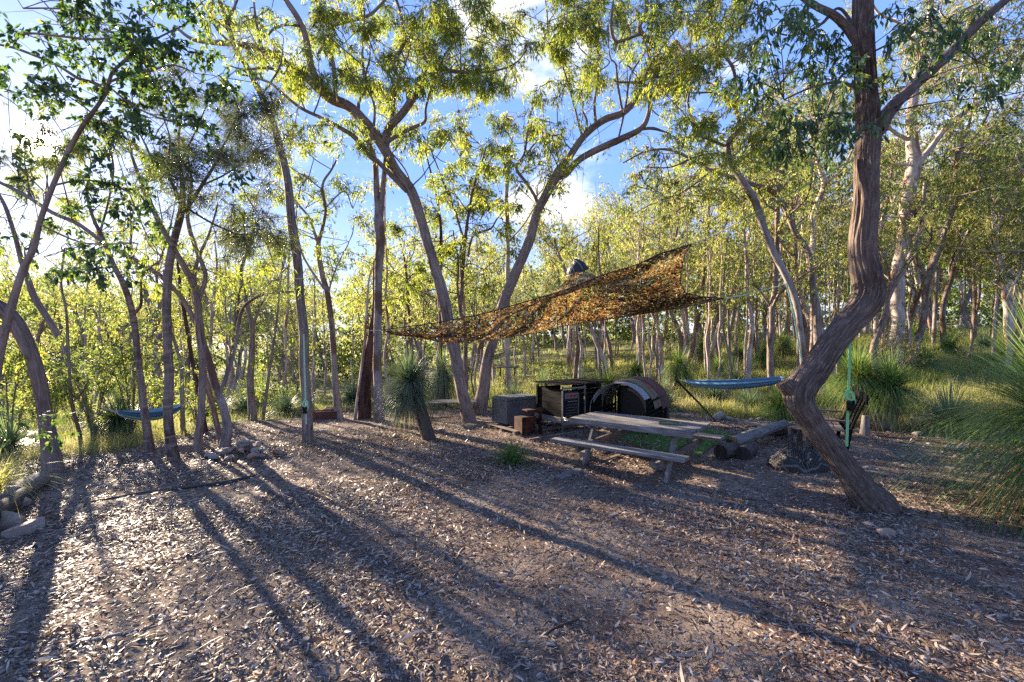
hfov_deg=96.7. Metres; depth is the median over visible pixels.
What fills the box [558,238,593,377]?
young gum
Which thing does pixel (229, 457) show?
stone
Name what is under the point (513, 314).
gum tree
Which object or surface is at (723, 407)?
grass
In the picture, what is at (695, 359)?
young gum
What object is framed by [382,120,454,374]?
gum tree
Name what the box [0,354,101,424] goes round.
shrub
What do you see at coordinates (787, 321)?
gum tree
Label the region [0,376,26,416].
shrub
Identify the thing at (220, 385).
shrub
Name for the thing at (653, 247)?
gum tree
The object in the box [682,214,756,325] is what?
gum tree
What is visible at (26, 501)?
boulder
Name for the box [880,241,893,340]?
young gum
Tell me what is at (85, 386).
gum tree
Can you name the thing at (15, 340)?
young gum
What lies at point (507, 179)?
gum tree
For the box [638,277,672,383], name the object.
young gum
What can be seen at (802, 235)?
young gum
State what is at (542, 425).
timber beam
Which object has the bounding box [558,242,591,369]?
young gum
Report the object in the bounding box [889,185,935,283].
gum tree
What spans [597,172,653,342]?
gum tree
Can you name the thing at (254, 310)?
gum tree
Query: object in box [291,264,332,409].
young gum
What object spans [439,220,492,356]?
young gum
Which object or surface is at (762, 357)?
grasstree
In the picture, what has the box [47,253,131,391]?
gum tree
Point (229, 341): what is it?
young gum
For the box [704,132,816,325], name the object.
gum tree
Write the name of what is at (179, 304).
young gum
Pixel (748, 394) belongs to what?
grasstree
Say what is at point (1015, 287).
young gum
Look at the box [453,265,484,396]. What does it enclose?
young gum
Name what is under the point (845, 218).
gum tree
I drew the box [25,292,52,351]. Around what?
young gum
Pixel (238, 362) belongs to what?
gum tree
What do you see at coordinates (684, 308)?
young gum
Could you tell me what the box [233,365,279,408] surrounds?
shrub
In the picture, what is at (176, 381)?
shrub
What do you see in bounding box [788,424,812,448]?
chair
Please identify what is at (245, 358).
gum tree
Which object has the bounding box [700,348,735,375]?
grasstree
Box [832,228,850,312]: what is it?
young gum
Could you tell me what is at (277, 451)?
stone
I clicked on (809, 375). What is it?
gum tree
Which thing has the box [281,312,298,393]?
young gum
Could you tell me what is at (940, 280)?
gum tree
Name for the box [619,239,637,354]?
young gum
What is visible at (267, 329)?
young gum
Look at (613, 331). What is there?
young gum
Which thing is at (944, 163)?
gum tree
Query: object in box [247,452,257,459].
stone
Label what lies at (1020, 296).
gum tree
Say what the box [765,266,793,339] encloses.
young gum
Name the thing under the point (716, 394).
grasstree
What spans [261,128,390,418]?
gum tree
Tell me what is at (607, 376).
grasstree
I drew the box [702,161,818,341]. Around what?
gum tree
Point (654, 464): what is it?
timber block
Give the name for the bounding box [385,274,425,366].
gum tree
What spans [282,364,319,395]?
shrub
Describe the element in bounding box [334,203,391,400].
young gum
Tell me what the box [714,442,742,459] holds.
support log
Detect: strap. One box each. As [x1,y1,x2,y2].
[302,334,308,423]
[306,330,369,331]
[740,159,853,220]
[786,284,802,362]
[845,284,855,445]
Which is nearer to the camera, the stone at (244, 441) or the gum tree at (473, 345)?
the stone at (244, 441)
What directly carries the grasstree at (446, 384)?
on the ground at (340, 667)
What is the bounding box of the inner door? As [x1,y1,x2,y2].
[621,386,647,415]
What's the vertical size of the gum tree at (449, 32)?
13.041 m
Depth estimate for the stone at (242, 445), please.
8.34 m
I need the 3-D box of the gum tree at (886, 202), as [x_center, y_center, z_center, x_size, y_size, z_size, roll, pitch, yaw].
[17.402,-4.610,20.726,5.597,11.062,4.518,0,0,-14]
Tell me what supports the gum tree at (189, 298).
on the ground at (340, 667)
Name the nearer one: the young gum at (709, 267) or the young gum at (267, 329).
the young gum at (709, 267)
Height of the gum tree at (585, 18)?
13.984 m
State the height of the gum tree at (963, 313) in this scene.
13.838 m
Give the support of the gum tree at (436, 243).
on the ground at (340, 667)
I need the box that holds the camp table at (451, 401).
[428,399,475,422]
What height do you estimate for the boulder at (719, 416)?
0.326 m
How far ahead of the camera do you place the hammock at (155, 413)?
9.78 m
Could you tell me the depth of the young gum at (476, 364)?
20.69 m
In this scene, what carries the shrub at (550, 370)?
on the ground at (340, 667)
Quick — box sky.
[0,0,1023,347]
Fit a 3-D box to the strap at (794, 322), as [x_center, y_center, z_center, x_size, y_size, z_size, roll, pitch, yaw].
[6.696,-0.188,10.719,0.458,2.347,0.020,0,0,7]
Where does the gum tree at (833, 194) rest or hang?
on the ground at (340, 667)
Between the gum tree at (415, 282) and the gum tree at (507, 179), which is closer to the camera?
the gum tree at (507, 179)
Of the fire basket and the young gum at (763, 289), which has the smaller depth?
the fire basket
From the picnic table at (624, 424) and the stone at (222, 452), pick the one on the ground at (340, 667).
the picnic table at (624, 424)
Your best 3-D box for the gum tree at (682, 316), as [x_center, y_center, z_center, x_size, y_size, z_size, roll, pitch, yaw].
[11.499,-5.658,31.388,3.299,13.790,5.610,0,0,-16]
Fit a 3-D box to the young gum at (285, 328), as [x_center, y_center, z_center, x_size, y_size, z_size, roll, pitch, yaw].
[-7.521,-1.419,15.528,1.930,8.307,2.446,0,0,-24]
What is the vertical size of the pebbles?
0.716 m
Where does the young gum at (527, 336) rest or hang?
on the ground at (340, 667)
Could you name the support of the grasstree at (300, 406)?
on the ground at (340, 667)
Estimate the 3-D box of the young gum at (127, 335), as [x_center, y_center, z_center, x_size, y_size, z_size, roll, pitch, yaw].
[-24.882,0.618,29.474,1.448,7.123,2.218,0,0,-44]
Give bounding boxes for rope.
[307,55,703,330]
[577,137,585,258]
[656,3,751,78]
[692,221,739,244]
[724,283,786,298]
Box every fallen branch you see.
[68,620,181,646]
[504,618,579,664]
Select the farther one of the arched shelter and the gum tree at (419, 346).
the gum tree at (419, 346)
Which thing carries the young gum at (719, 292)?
on the ground at (340, 667)
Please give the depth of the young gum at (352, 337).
28.64 m
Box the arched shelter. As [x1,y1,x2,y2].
[589,376,669,433]
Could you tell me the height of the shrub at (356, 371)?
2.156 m
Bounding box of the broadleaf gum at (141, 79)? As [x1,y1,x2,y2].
[0,0,262,452]
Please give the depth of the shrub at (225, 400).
16.12 m
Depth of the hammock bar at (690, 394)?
9.64 m
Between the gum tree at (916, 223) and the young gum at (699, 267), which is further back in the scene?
the gum tree at (916, 223)
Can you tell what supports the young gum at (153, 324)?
on the ground at (340, 667)
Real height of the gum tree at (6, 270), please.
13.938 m
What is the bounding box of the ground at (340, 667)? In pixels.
[0,327,1023,681]
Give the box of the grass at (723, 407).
[0,323,1023,480]
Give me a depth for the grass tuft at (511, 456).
7.64 m
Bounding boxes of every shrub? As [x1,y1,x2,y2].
[0,304,86,426]
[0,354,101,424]
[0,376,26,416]
[0,394,28,429]
[3,374,60,418]
[18,325,153,436]
[24,371,107,422]
[29,364,103,419]
[50,373,73,417]
[70,309,183,432]
[125,373,162,409]
[128,382,230,426]
[135,361,162,408]
[161,372,193,388]
[174,366,207,395]
[191,383,238,415]
[193,376,230,394]
[229,369,264,399]
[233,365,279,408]
[255,377,300,409]
[257,381,300,402]
[265,355,296,384]
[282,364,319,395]
[347,358,360,385]
[372,355,402,397]
[468,361,476,378]
[492,358,523,388]
[520,340,545,363]
[536,363,567,379]
[539,353,566,384]
[724,321,747,344]
[866,317,941,369]
[923,317,964,340]
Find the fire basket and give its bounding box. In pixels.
[514,407,545,433]
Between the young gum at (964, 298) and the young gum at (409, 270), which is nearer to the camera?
the young gum at (964, 298)
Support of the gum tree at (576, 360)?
on the ground at (340, 667)
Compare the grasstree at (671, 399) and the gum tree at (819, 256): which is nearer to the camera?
the grasstree at (671, 399)
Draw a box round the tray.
[658,420,680,424]
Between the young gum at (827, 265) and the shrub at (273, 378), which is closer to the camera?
the young gum at (827, 265)
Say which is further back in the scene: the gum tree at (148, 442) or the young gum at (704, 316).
the young gum at (704, 316)
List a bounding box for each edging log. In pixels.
[0,471,51,499]
[0,486,35,518]
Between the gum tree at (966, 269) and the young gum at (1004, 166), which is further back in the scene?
the gum tree at (966, 269)
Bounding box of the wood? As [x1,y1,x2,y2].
[0,215,1023,385]
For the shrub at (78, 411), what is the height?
1.816 m
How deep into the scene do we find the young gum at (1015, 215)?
15.79 m
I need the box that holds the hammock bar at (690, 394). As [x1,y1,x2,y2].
[675,378,715,420]
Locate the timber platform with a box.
[486,419,580,434]
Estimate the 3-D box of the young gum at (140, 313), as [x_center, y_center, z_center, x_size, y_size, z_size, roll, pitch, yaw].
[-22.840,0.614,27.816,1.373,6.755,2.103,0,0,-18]
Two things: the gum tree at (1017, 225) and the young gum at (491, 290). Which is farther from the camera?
the young gum at (491, 290)
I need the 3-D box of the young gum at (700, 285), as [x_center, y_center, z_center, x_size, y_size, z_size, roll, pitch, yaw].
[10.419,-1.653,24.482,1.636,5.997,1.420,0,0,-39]
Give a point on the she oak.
(254, 157)
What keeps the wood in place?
on the ground at (340, 667)
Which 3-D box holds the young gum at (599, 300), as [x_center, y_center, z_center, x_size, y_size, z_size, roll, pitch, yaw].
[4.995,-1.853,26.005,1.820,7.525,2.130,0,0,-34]
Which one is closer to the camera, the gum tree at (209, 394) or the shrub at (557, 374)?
the gum tree at (209, 394)
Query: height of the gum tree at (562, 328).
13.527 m
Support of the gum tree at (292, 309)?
on the ground at (340, 667)
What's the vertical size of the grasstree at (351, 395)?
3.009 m
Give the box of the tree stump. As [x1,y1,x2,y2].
[859,415,869,435]
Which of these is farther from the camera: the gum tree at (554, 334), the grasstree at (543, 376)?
the gum tree at (554, 334)
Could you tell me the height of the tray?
0.031 m
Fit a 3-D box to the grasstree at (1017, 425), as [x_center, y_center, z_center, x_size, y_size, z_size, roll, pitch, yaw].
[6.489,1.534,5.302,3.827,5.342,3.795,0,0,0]
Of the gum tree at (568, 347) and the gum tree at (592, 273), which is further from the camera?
the gum tree at (592, 273)
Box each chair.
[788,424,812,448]
[813,388,867,450]
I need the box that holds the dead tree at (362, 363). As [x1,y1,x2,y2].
[354,266,374,419]
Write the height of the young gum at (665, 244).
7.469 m
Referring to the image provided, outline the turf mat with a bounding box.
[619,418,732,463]
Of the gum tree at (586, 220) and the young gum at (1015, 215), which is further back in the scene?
the gum tree at (586, 220)
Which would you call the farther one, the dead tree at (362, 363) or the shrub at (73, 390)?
the shrub at (73, 390)
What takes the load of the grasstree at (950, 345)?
on the ground at (340, 667)
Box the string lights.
[434,303,700,344]
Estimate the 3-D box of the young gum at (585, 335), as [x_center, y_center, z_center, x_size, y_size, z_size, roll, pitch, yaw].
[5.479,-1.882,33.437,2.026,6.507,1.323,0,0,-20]
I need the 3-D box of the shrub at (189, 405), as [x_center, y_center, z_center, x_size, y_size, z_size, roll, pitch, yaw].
[-8.344,1.599,11.795,1.724,1.451,1.900,0,0,12]
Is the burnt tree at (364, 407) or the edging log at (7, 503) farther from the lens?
the burnt tree at (364, 407)
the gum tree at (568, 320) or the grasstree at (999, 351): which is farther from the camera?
the gum tree at (568, 320)
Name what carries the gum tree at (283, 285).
on the ground at (340, 667)
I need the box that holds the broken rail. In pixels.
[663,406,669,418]
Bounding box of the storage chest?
[492,393,535,424]
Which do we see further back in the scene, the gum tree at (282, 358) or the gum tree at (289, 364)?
the gum tree at (282, 358)
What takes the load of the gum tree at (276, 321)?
on the ground at (340, 667)
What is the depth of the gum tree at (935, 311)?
21.94 m
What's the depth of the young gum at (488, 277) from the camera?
23.21 m
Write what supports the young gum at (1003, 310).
on the ground at (340, 667)
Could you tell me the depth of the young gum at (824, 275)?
22.85 m
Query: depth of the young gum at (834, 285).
31.51 m
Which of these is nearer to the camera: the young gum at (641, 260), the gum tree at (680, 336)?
the young gum at (641, 260)
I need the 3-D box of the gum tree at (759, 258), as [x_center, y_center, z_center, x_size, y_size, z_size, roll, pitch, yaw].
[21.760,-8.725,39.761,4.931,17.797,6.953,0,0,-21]
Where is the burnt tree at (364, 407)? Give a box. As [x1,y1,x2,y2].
[357,261,374,419]
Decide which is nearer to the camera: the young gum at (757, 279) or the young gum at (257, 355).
the young gum at (757, 279)
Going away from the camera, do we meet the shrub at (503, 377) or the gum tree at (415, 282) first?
the shrub at (503, 377)
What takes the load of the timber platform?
on the ground at (340, 667)
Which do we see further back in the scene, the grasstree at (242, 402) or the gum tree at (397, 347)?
the gum tree at (397, 347)
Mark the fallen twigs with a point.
(468, 556)
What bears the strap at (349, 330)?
attached to the gum tree at (307, 428)
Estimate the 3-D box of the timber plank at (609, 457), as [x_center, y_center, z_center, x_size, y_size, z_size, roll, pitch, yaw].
[1.752,2.088,8.125,0.090,0.040,0.748,0,0,43]
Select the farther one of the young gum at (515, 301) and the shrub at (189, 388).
the shrub at (189, 388)
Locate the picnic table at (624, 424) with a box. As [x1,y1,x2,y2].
[550,411,724,483]
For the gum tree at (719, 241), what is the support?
on the ground at (340, 667)
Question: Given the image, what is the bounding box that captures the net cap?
[566,259,588,276]
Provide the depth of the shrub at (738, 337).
29.28 m
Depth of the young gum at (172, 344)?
25.52 m
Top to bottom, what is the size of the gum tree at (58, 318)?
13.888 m
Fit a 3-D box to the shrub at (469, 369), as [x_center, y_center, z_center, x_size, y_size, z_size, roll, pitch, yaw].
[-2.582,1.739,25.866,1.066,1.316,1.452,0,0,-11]
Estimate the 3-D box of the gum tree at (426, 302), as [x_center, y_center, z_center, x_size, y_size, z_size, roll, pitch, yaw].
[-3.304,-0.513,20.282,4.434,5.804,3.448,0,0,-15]
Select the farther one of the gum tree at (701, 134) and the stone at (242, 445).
the gum tree at (701, 134)
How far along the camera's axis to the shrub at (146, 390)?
14.92 m
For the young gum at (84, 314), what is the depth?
13.81 m
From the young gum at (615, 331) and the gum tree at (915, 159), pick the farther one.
the young gum at (615, 331)
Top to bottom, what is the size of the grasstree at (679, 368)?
2.897 m
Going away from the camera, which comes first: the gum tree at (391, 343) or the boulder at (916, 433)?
the boulder at (916, 433)
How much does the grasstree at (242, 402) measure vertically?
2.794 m
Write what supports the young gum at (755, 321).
on the ground at (340, 667)
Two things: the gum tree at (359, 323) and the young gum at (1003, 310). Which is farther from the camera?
the gum tree at (359, 323)
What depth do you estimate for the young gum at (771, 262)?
25.77 m
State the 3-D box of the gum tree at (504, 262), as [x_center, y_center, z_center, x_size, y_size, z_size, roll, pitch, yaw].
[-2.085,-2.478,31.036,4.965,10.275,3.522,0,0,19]
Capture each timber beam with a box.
[520,422,558,435]
[528,428,590,441]
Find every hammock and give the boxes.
[100,401,191,420]
[681,376,783,388]
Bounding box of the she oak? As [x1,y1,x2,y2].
[98,19,309,460]
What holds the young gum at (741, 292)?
on the ground at (340, 667)
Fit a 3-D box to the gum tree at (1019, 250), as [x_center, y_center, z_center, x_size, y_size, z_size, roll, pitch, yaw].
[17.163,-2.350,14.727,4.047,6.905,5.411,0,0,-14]
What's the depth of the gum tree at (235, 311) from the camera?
25.11 m
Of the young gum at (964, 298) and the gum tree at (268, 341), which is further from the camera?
the gum tree at (268, 341)
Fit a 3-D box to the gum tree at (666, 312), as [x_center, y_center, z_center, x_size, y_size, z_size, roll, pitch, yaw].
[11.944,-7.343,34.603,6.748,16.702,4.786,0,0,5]
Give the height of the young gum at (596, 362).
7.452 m
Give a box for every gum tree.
[0,93,221,444]
[0,133,105,433]
[0,232,65,472]
[0,239,48,391]
[0,257,30,302]
[0,265,27,308]
[6,287,87,422]
[16,275,102,406]
[21,249,98,380]
[25,243,128,445]
[31,98,201,453]
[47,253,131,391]
[80,197,175,408]
[92,123,259,451]
[113,213,212,402]
[121,259,220,435]
[125,290,193,360]
[126,239,215,432]
[147,267,210,344]
[159,226,215,386]
[162,257,214,339]
[173,0,545,421]
[173,177,314,448]
[174,236,235,390]
[175,260,291,395]
[185,275,239,378]
[191,0,313,441]
[207,246,285,365]
[208,250,276,391]
[218,247,319,419]
[219,294,270,384]
[221,157,323,420]
[234,280,311,391]
[242,303,311,394]
[255,268,336,389]
[256,321,309,385]
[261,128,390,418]
[261,258,316,383]
[261,267,324,388]
[265,274,327,360]
[307,302,355,386]
[336,276,394,372]
[338,0,449,421]
[342,253,397,399]
[342,303,402,380]
[343,284,432,355]
[345,253,422,375]
[353,297,404,368]
[358,251,435,379]
[363,245,427,378]
[371,208,456,388]
[382,109,526,389]
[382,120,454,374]
[382,288,398,344]
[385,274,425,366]
[387,247,432,376]
[388,221,502,352]
[388,264,483,356]
[402,221,448,368]
[447,227,511,371]
[452,251,515,385]
[453,225,500,363]
[455,111,570,392]
[468,270,510,368]
[470,234,515,366]
[473,0,760,414]
[496,276,526,350]
[498,286,534,376]
[509,188,611,377]
[517,272,551,356]
[520,265,563,351]
[529,240,578,340]
[531,264,559,363]
[533,242,581,343]
[538,213,621,378]
[540,212,593,349]
[552,281,609,362]
[553,237,618,337]
[562,236,649,366]
[567,232,606,368]
[574,193,634,323]
[581,221,654,339]
[583,173,692,381]
[586,185,702,357]
[587,195,631,352]
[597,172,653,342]
[610,188,686,365]
[615,71,848,395]
[615,199,661,341]
[623,133,713,345]
[631,194,724,338]
[638,0,850,363]
[643,166,717,353]
[645,137,752,363]
[647,167,695,352]
[650,224,694,339]
[671,171,709,337]
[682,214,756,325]
[683,0,1023,514]
[692,188,729,335]
[693,134,814,370]
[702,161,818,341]
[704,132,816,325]
[712,90,847,391]
[721,75,795,344]
[740,165,833,337]
[741,146,790,328]
[747,149,852,353]
[751,147,850,302]
[752,158,845,334]
[758,62,894,350]
[770,196,847,332]
[779,111,854,341]
[780,161,850,222]
[785,153,852,319]
[789,161,835,332]
[799,185,852,315]
[814,122,924,335]
[817,0,1023,368]
[818,162,890,329]
[824,165,989,372]
[825,168,929,337]
[837,102,958,349]
[879,35,1023,360]
[880,146,940,329]
[881,78,947,334]
[881,171,905,274]
[881,172,936,329]
[882,92,944,320]
[882,117,1023,344]
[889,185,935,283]
[890,205,932,314]
[891,127,1023,349]
[916,160,1008,345]
[918,126,1022,324]
[918,223,1023,352]
[919,202,1023,337]
[930,211,962,328]
[933,130,1023,329]
[933,158,948,313]
[945,237,981,326]
[952,165,1023,367]
[961,209,1012,328]
[963,110,1023,338]
[976,231,1023,308]
[981,191,1022,320]
[1004,135,1023,343]
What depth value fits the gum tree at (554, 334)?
40.13 m
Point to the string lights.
(552, 336)
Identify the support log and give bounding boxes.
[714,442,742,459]
[736,442,757,459]
[768,423,796,435]
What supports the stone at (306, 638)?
on the ground at (340, 667)
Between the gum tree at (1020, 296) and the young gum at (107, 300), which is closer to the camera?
the young gum at (107, 300)
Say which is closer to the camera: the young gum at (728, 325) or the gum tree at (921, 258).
the young gum at (728, 325)
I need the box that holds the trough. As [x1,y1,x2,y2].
[313,410,336,419]
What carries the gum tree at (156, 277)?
on the ground at (340, 667)
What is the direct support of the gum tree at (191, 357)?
on the ground at (340, 667)
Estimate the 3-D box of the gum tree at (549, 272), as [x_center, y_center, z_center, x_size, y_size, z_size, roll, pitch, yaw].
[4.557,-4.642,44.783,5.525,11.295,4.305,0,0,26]
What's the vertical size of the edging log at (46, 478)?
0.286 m
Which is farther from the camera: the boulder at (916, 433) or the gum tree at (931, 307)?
the gum tree at (931, 307)
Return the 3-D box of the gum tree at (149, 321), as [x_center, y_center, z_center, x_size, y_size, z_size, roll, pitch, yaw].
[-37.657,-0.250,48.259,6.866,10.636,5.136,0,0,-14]
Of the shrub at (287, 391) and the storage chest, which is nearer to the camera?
the storage chest
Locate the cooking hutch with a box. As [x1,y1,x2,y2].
[533,378,614,432]
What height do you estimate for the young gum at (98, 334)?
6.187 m
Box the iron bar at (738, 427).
[718,426,758,428]
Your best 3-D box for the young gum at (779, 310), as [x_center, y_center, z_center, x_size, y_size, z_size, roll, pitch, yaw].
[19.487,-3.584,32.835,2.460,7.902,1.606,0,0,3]
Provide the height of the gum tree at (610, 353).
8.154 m
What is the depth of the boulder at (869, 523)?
5.24 m
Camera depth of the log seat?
8.86 m
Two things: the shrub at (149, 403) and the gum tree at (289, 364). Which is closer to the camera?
the shrub at (149, 403)
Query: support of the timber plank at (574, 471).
on the ground at (340, 667)
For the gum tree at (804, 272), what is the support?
on the ground at (340, 667)
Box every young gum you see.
[0,281,27,409]
[9,307,31,385]
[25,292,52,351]
[53,253,110,424]
[75,250,127,407]
[84,251,145,406]
[89,319,113,403]
[107,318,129,396]
[115,295,141,380]
[121,297,153,354]
[132,310,160,378]
[138,287,179,407]
[156,295,181,401]
[159,265,202,399]
[171,300,194,400]
[173,317,190,378]
[174,223,241,388]
[196,230,255,406]
[212,280,241,399]
[213,312,239,397]
[228,304,251,399]
[241,318,263,389]
[255,296,282,373]
[258,172,319,397]
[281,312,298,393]
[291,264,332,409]
[305,281,335,394]
[307,281,344,396]
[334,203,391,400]
[344,295,364,386]
[358,173,421,405]
[382,286,400,390]
[387,240,426,347]
[388,254,429,364]
[407,279,435,390]
[425,256,457,405]
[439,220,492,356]
[444,282,456,364]
[453,230,494,388]
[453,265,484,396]
[471,245,503,336]
[475,266,496,329]
[510,284,530,382]
[511,259,537,376]
[520,318,536,373]
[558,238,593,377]
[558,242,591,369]
[563,281,572,362]
[576,206,622,386]
[579,305,588,359]
[580,243,609,369]
[582,301,586,355]
[585,251,608,340]
[586,243,613,358]
[587,233,624,376]
[607,295,616,359]
[608,275,628,361]
[616,209,665,376]
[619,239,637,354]
[625,214,659,369]
[626,260,637,351]
[629,274,666,377]
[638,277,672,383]
[642,218,675,378]
[644,293,663,354]
[666,208,710,375]
[667,285,688,366]
[678,200,738,374]
[678,252,696,348]
[681,270,703,369]
[682,203,736,358]
[691,218,729,358]
[691,233,737,379]
[691,257,712,338]
[692,226,733,353]
[697,274,721,338]
[699,234,740,379]
[700,267,726,358]
[701,153,793,395]
[701,205,761,398]
[704,222,750,355]
[720,208,774,376]
[729,232,742,353]
[730,215,774,365]
[732,260,764,372]
[736,228,762,355]
[740,224,774,355]
[751,241,782,342]
[751,259,771,347]
[754,254,779,339]
[759,225,790,287]
[761,257,782,348]
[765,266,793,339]
[770,239,784,336]
[775,233,824,367]
[780,243,803,337]
[782,249,818,328]
[785,211,820,295]
[803,218,849,379]
[803,222,827,291]
[806,228,848,327]
[808,205,851,373]
[823,253,846,318]
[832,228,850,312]
[832,261,849,307]
[871,225,890,338]
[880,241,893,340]
[891,215,928,348]
[920,258,942,317]
[940,205,1005,359]
[968,162,1023,356]
[986,245,1022,334]
[1004,207,1023,285]
[1012,223,1023,322]
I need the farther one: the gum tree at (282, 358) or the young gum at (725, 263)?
the gum tree at (282, 358)
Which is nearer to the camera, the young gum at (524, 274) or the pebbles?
the pebbles
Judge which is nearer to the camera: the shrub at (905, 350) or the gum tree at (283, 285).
the shrub at (905, 350)
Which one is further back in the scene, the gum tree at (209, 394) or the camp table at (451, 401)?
the camp table at (451, 401)
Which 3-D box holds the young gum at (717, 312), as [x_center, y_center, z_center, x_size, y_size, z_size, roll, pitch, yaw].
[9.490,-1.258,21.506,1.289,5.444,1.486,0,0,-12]
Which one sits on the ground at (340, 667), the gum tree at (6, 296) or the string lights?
the gum tree at (6, 296)
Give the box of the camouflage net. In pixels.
[383,244,723,343]
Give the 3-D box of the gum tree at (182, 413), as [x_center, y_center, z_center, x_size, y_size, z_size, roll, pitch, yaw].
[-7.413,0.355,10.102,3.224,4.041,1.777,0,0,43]
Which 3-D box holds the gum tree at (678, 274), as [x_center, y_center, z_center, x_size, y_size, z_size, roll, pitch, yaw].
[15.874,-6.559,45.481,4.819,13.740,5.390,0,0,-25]
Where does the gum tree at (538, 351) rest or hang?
on the ground at (340, 667)
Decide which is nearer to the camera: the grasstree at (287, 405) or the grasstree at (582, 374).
the grasstree at (287, 405)
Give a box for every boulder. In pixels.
[0,511,27,530]
[1,517,44,538]
[19,497,31,509]
[710,411,725,420]
[862,521,877,528]
[876,528,896,537]
[912,431,921,435]
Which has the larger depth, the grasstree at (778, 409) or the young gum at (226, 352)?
the young gum at (226, 352)
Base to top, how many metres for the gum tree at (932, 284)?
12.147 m
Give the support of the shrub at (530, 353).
on the ground at (340, 667)
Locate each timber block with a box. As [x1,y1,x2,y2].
[579,450,592,457]
[649,459,662,470]
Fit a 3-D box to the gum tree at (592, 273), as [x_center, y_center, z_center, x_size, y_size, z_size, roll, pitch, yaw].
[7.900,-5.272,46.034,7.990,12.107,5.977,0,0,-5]
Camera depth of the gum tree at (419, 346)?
35.33 m
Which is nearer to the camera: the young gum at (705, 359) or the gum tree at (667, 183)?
the gum tree at (667, 183)
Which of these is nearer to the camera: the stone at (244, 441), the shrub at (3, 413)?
the stone at (244, 441)
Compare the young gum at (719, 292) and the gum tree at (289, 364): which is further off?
the gum tree at (289, 364)
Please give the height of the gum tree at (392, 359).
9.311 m
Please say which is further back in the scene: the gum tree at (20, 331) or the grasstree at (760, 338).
the grasstree at (760, 338)
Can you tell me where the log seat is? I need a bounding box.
[726,420,789,443]
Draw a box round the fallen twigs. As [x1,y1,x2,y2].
[0,408,1023,681]
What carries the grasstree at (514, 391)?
on the ground at (340, 667)
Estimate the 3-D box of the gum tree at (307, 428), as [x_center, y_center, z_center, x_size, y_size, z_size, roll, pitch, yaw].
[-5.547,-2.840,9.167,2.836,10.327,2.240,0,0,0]
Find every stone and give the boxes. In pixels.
[208,453,216,458]
[217,449,226,454]
[220,447,232,454]
[224,454,233,460]
[238,443,248,447]
[240,439,249,442]
[244,440,254,450]
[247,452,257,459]
[256,454,265,457]
[272,449,282,454]
[302,636,310,642]
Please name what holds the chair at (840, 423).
on the ground at (340, 667)
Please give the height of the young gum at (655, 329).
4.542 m
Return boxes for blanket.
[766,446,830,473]
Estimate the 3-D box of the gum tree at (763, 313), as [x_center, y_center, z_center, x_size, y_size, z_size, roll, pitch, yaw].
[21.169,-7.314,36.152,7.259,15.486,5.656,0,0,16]
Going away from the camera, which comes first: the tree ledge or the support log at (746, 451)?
the support log at (746, 451)
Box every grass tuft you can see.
[0,436,66,515]
[477,433,543,471]
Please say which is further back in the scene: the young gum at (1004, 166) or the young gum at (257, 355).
the young gum at (257, 355)
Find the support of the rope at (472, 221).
attached to the strap at (349, 330)
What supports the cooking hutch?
on the ground at (340, 667)
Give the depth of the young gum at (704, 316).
22.80 m
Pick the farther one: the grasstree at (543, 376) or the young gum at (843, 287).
the young gum at (843, 287)
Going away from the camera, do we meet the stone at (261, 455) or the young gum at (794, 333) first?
the stone at (261, 455)
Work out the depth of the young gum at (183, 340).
21.83 m
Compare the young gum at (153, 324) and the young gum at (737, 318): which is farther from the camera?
the young gum at (737, 318)
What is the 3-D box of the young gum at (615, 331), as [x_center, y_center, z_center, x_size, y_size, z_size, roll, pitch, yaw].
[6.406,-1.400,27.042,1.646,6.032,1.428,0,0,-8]
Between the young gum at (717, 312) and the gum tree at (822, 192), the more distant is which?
the young gum at (717, 312)
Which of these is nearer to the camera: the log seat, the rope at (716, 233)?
the rope at (716, 233)
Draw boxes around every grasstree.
[0,403,39,457]
[71,383,157,442]
[226,386,263,415]
[266,385,301,417]
[289,386,320,410]
[339,374,372,405]
[371,344,443,440]
[423,347,456,408]
[498,376,526,394]
[528,366,549,389]
[569,364,589,378]
[596,363,625,393]
[618,350,656,379]
[657,342,700,391]
[659,379,692,413]
[686,328,715,364]
[695,371,734,403]
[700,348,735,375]
[715,356,744,379]
[727,339,754,364]
[727,375,766,413]
[739,329,766,349]
[751,337,781,372]
[754,385,795,422]
[774,327,796,359]
[818,336,940,433]
[839,336,867,364]
[872,278,1023,539]
[900,376,997,443]
[907,338,948,373]
[912,318,937,342]
[925,325,972,357]
[964,329,991,349]
[973,326,1023,367]
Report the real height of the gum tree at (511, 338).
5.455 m
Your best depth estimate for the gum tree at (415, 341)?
31.54 m
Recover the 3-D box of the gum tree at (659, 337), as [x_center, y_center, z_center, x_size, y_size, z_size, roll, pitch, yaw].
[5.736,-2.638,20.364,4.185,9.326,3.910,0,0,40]
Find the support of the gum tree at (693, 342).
on the ground at (340, 667)
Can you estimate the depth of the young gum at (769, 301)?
25.09 m
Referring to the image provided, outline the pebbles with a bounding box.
[0,408,1023,681]
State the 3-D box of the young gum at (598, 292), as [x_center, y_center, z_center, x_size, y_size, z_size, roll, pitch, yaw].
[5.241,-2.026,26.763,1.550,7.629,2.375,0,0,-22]
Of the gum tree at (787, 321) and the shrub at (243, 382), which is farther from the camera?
the gum tree at (787, 321)
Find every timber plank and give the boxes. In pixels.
[517,439,541,445]
[555,468,582,479]
[562,455,595,469]
[597,453,622,461]

